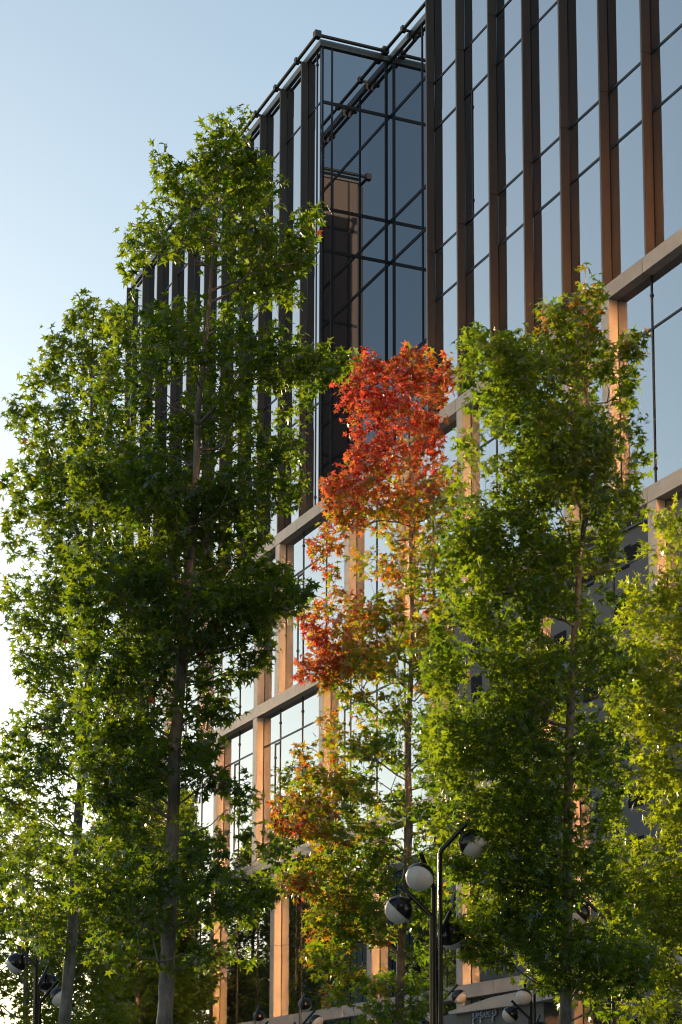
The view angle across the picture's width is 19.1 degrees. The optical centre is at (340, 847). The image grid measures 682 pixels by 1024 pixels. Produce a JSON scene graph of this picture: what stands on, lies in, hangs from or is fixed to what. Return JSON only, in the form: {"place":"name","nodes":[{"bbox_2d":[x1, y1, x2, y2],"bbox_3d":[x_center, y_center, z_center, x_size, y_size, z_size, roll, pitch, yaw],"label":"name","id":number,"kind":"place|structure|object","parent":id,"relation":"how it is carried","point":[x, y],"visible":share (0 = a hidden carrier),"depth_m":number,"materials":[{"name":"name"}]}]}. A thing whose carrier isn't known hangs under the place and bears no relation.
{"place":"outdoors","nodes":[
{"label":"outdoors","id":0,"kind":"place"},
{"bbox_2d":[0,0,424,1023],"label":"sky","id":1,"kind":"structure","parent":0,"point":[85,85],"materials":[{"name":"blue"}]},
{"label":"pavement","id":2,"kind":"structure","parent":0,"visible":0},
{"bbox_2d":[6,918,61,1023],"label":"street lamp","id":3,"kind":"object","parent":2,"relation":"on","point":[47,984],"visible":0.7,"depth_m":32.69,"materials":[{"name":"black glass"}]},
{"bbox_2d":[0,806,148,1023],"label":"tree","id":4,"kind":"object","parent":2,"relation":"on","point":[25,979],"visible":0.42,"depth_m":37.34,"materials":[{"name":"green plant"}]},
{"bbox_2d":[0,287,157,1023],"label":"tree","id":5,"kind":"object","parent":2,"relation":"on","point":[49,761],"visible":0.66,"depth_m":28.34,"materials":[{"name":"green plant"}]},
{"bbox_2d":[86,837,202,1019],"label":"tree","id":6,"kind":"object","parent":2,"relation":"on","point":[183,944],"visible":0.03,"depth_m":66.02,"materials":[{"name":"green plant"}]},
{"bbox_2d":[79,752,225,1023],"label":"tree","id":7,"kind":"object","parent":2,"relation":"on","point":[189,987],"visible":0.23,"depth_m":63.77,"materials":[{"name":"green plant"}]},
{"bbox_2d":[37,103,361,1023],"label":"tree","id":8,"kind":"object","parent":2,"relation":"on","point":[139,485],"visible":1,"depth_m":24.43,"materials":[{"name":"green plant"}]},
{"bbox_2d":[253,1005,268,1023],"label":"street lamp","id":9,"kind":"object","parent":2,"relation":"on","point":[259,1016],"visible":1,"depth_m":51.18,"materials":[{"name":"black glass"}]},
{"bbox_2d":[294,992,322,1023],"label":"street lamp","id":10,"kind":"object","parent":2,"relation":"on","point":[304,1004],"visible":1,"depth_m":46.97,"materials":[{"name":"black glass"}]},
{"bbox_2d":[265,341,476,1023],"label":"tree","id":11,"kind":"object","parent":2,"relation":"on","point":[352,656],"visible":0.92,"depth_m":33.60,"materials":[{"name":"orange plant"}]},
{"bbox_2d":[385,819,486,1023],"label":"street lamp","id":12,"kind":"object","parent":2,"relation":"on","point":[420,876],"visible":0.99,"depth_m":23.06,"materials":[{"name":"black metal"}]},
{"bbox_2d":[421,984,465,1023],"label":"street lamp","id":13,"kind":"object","parent":2,"relation":"on","point":[458,996],"visible":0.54,"depth_m":44.75,"materials":[{"name":"black glass"}]},
{"bbox_2d":[502,962,551,1023],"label":"street lamp","id":14,"kind":"object","parent":2,"relation":"on","point":[523,996],"visible":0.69,"depth_m":39.76,"materials":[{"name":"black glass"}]},
{"bbox_2d":[407,262,667,1023],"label":"tree","id":15,"kind":"object","parent":2,"relation":"on","point":[546,898],"visible":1,"depth_m":23.74,"materials":[{"name":"green plant"}]},
{"bbox_2d":[572,899,642,1023],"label":"street lamp","id":16,"kind":"object","parent":2,"relation":"on","point":[583,913],"visible":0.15,"depth_m":29.61,"materials":[{"name":"black glass"}]},
{"bbox_2d":[584,491,681,1023],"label":"tree","id":17,"kind":"object","parent":2,"relation":"on","point":[649,698],"visible":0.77,"depth_m":30.79,"materials":[{"name":"green plant"}]},
{"label":"ground","id":18,"kind":"structure","parent":0,"visible":0},
{"bbox_2d":[101,0,681,1023],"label":"office building","id":19,"kind":"structure","parent":18,"relation":"on","point":[455,166],"depth_m":52.95,"materials":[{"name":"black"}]},
{"bbox_2d":[114,676,133,761],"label":"window","id":20,"kind":"structure","parent":19,"relation":"in","point":[127,676],"depth_m":77.29,"materials":[{"name":"clear glass"}]},
{"bbox_2d":[126,275,148,643],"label":"window","id":21,"kind":"structure","parent":19,"relation":"in","point":[139,300],"depth_m":78.26,"materials":[{"name":"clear glass"}]},
{"bbox_2d":[142,656,163,745],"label":"window","id":22,"kind":"structure","parent":19,"relation":"in","point":[157,732],"depth_m":72.98,"materials":[{"name":"clear glass"}]},
{"bbox_2d":[144,257,162,605],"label":"window","id":23,"kind":"structure","parent":19,"relation":"in","point":[153,269],"depth_m":76.64,"materials":[{"name":"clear glass"}]},
{"bbox_2d":[159,245,178,610],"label":"window","id":24,"kind":"structure","parent":19,"relation":"in","point":[167,271],"depth_m":74.81,"materials":[{"name":"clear glass"}]},
{"bbox_2d":[174,230,194,593],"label":"window","id":25,"kind":"structure","parent":19,"relation":"in","point":[182,272],"depth_m":73.14,"materials":[{"name":"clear glass"}]},
{"bbox_2d":[173,614,197,746],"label":"window","id":26,"kind":"structure","parent":19,"relation":"in","point":[194,695],"depth_m":69.69,"materials":[{"name":"clear glass"}]},
{"bbox_2d":[180,747,213,873],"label":"window","id":27,"kind":"structure","parent":19,"relation":"in","point":[205,815],"depth_m":67.65,"materials":[{"name":"clear glass"}]},
{"bbox_2d":[186,891,210,1023],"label":"window","id":28,"kind":"structure","parent":19,"relation":"in","point":[206,936],"depth_m":66.84,"materials":[{"name":"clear glass"}]},
{"bbox_2d":[191,203,209,595],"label":"window","id":29,"kind":"structure","parent":19,"relation":"in","point":[198,280],"depth_m":71.71,"materials":[{"name":"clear glass"}]},
{"bbox_2d":[207,182,227,561],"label":"window","id":30,"kind":"structure","parent":19,"relation":"in","point":[216,282],"depth_m":69.73,"materials":[{"name":"blue glass"}]},
{"bbox_2d":[207,582,253,732],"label":"window","id":31,"kind":"structure","parent":19,"relation":"in","point":[244,697],"depth_m":65.44,"materials":[{"name":"clear glass"}]},
{"bbox_2d":[225,144,247,570],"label":"window","id":32,"kind":"structure","parent":19,"relation":"in","point":[233,364],"depth_m":67.63,"materials":[{"name":"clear glass"}]},
{"bbox_2d":[223,724,252,871],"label":"window","id":33,"kind":"structure","parent":19,"relation":"in","point":[240,751],"depth_m":64.76,"materials":[{"name":"clear glass"}]},
{"bbox_2d":[219,871,270,1023],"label":"window","id":34,"kind":"structure","parent":19,"relation":"in","point":[241,994],"depth_m":63.01,"materials":[{"name":"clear glass"}]},
{"bbox_2d":[244,126,266,556],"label":"window","id":35,"kind":"structure","parent":19,"relation":"in","point":[255,141],"depth_m":66.08,"materials":[{"name":"blue glass"}]},
{"bbox_2d":[264,552,275,701],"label":"window","id":36,"kind":"structure","parent":19,"relation":"in","point":[268,680],"depth_m":62.82,"materials":[{"name":"clear glass"}]},
{"bbox_2d":[264,100,286,540],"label":"window","id":37,"kind":"structure","parent":19,"relation":"in","point":[273,118],"depth_m":64.95,"materials":[{"name":"blue glass"}]},
{"bbox_2d":[262,688,318,853],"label":"window","id":38,"kind":"structure","parent":19,"relation":"in","point":[295,722],"depth_m":61.08,"materials":[{"name":"clear glass"}]},
{"bbox_2d":[284,63,308,527],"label":"window","id":39,"kind":"structure","parent":19,"relation":"in","point":[294,91],"depth_m":63.46,"materials":[{"name":"blue glass"}]},
{"bbox_2d":[306,46,321,511],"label":"window","id":40,"kind":"structure","parent":19,"relation":"in","point":[315,64],"depth_m":61.52,"materials":[{"name":"blue glass"}]},
{"bbox_2d":[285,507,343,689],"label":"window","id":41,"kind":"structure","parent":19,"relation":"in","point":[296,549],"depth_m":60.54,"materials":[{"name":"clear glass"}]},
{"bbox_2d":[281,838,366,1015],"bbox_3d":[-0.485,2.355,57.528,0.062,4.530,7.080,4,-10,-23],"label":"window","id":42,"kind":"structure","parent":19,"relation":"in","point":[295,981],"depth_m":59.03,"materials":[{"name":"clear glass"}]},
{"bbox_2d":[323,1015,366,1023],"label":"window","id":43,"kind":"structure","parent":19,"relation":"in","point":[347,1020],"depth_m":55.86,"materials":[{"name":"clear glass"}]},
{"bbox_2d":[320,46,389,500],"bbox_3d":[0.450,-17.163,61.450,2.285,14.690,0.055,4,-10,-23],"label":"window","id":44,"kind":"structure","parent":19,"relation":"in","point":[355,187],"depth_m":61.71,"materials":[{"name":"blue glass"}]},
{"bbox_2d":[356,471,396,644],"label":"window","id":45,"kind":"structure","parent":19,"relation":"in","point":[365,541],"depth_m":55.99,"materials":[{"name":"clear glass"}]},
{"bbox_2d":[330,633,426,830],"bbox_3d":[0.996,-2.971,54.912,0.062,4.530,7.080,4,-10,-23],"label":"window","id":46,"kind":"structure","parent":19,"relation":"in","point":[386,777],"depth_m":54.80,"materials":[{"name":"clear glass"}]},
{"bbox_2d":[390,22,426,443],"bbox_3d":[3.022,-17.622,58.421,0.055,14.690,7.660,4,-10,-23],"label":"window","id":47,"kind":"structure","parent":19,"relation":"in","point":[407,68],"depth_m":61.06,"materials":[{"name":"blue glass"}]},
{"bbox_2d":[378,1002,455,1023],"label":"window","id":48,"kind":"structure","parent":19,"relation":"in","point":[449,1006],"depth_m":50.94,"materials":[{"name":"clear glass"}]},
{"bbox_2d":[379,814,455,998],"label":"window","id":49,"kind":"structure","parent":19,"relation":"in","point":[387,959],"depth_m":51.99,"materials":[{"name":"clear glass"}]},
{"bbox_2d":[412,419,456,616],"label":"window","id":50,"kind":"structure","parent":19,"relation":"in","point":[447,431],"depth_m":52.26,"materials":[{"name":"clear glass"}]},
{"bbox_2d":[434,76,435,411],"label":"window","id":51,"kind":"structure","parent":19,"relation":"in","point":[434,76],"depth_m":53.80,"materials":[{"name":"blue glass"}]},
{"bbox_2d":[434,0,466,411],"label":"window","id":52,"kind":"structure","parent":19,"relation":"in","point":[444,10],"depth_m":53.14,"materials":[{"name":"blue glass"}]},
{"bbox_2d":[464,0,498,388],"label":"window","id":53,"kind":"structure","parent":19,"relation":"in","point":[475,11],"depth_m":51.48,"materials":[{"name":"blue glass"}]},
{"bbox_2d":[439,587,525,790],"bbox_3d":[3.454,-3.830,49.290,0.062,4.530,5.310,4,-10,-23],"label":"window","id":54,"kind":"structure","parent":19,"relation":"in","point":[479,680],"depth_m":49.86,"materials":[{"name":"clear glass"}]},
{"bbox_2d":[471,1009,496,1023],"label":"shop sign","id":55,"kind":"object","parent":19,"relation":"attached to","point":[491,1013],"visible":1,"depth_m":46.48,"materials":[{"name":"grey metal"}]},
{"bbox_2d":[471,989,532,1003],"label":"window","id":56,"kind":"structure","parent":19,"relation":"in","point":[474,1000],"depth_m":48.36,"materials":[{"name":"black glass"}]},
{"bbox_2d":[496,0,534,352],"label":"window","id":57,"kind":"structure","parent":19,"relation":"in","point":[508,12],"depth_m":49.73,"materials":[{"name":"blue glass"}]},
{"bbox_2d":[470,775,562,983],"bbox_3d":[4.080,0.760,47.088,0.062,4.530,5.310,4,-10,-23],"label":"window","id":58,"kind":"structure","parent":19,"relation":"in","point":[476,977],"depth_m":47.82,"materials":[{"name":"black glass"}]},
{"bbox_2d":[470,347,563,565],"bbox_3d":[4.186,-8.993,48.404,0.062,4.730,5.310,4,-10,-23],"label":"window","id":59,"kind":"structure","parent":19,"relation":"in","point":[494,446],"depth_m":49.80,"materials":[{"name":"blue glass"}]},
{"bbox_2d":[530,0,571,336],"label":"window","id":60,"kind":"structure","parent":19,"relation":"in","point":[544,15],"depth_m":48.04,"materials":[{"name":"blue glass"}]},
{"bbox_2d":[567,0,611,306],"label":"window","id":61,"kind":"structure","parent":19,"relation":"in","point":[582,14],"depth_m":46.35,"materials":[{"name":"blue glass"}]},
{"bbox_2d":[577,316,603,519],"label":"window","id":62,"kind":"structure","parent":19,"relation":"in","point":[599,394],"depth_m":45.21,"materials":[{"name":"blue glass"}]},
{"bbox_2d":[541,512,650,748],"bbox_3d":[5.561,-4.566,44.472,0.062,4.530,5.310,4,-10,-23],"label":"window","id":63,"kind":"structure","parent":19,"relation":"in","point":[630,544],"depth_m":43.98,"materials":[{"name":"grey glass"}]},
{"bbox_2d":[579,727,681,946],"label":"window","id":64,"kind":"structure","parent":19,"relation":"in","point":[637,826],"depth_m":42.57,"materials":[{"name":"grey glass"}]},
{"bbox_2d":[607,0,654,279],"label":"window","id":65,"kind":"structure","parent":19,"relation":"in","point":[623,17],"depth_m":44.63,"materials":[{"name":"blue glass"}]},
{"bbox_2d":[583,969,681,1023],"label":"window","id":66,"kind":"structure","parent":19,"relation":"in","point":[585,1020],"depth_m":42.02,"materials":[{"name":"glass"}]},
{"bbox_2d":[617,253,681,490],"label":"window","id":67,"kind":"structure","parent":19,"relation":"in","point":[655,304],"depth_m":42.72,"materials":[{"name":"blue glass"}]},
{"bbox_2d":[650,0,681,247],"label":"window","id":68,"kind":"structure","parent":19,"relation":"in","point":[665,15],"depth_m":43.05,"materials":[{"name":"blue glass"}]},
{"bbox_2d":[665,491,681,695],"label":"window","id":69,"kind":"structure","parent":19,"relation":"in","point":[668,502],"depth_m":41.70,"materials":[{"name":"glass"}]}
]}

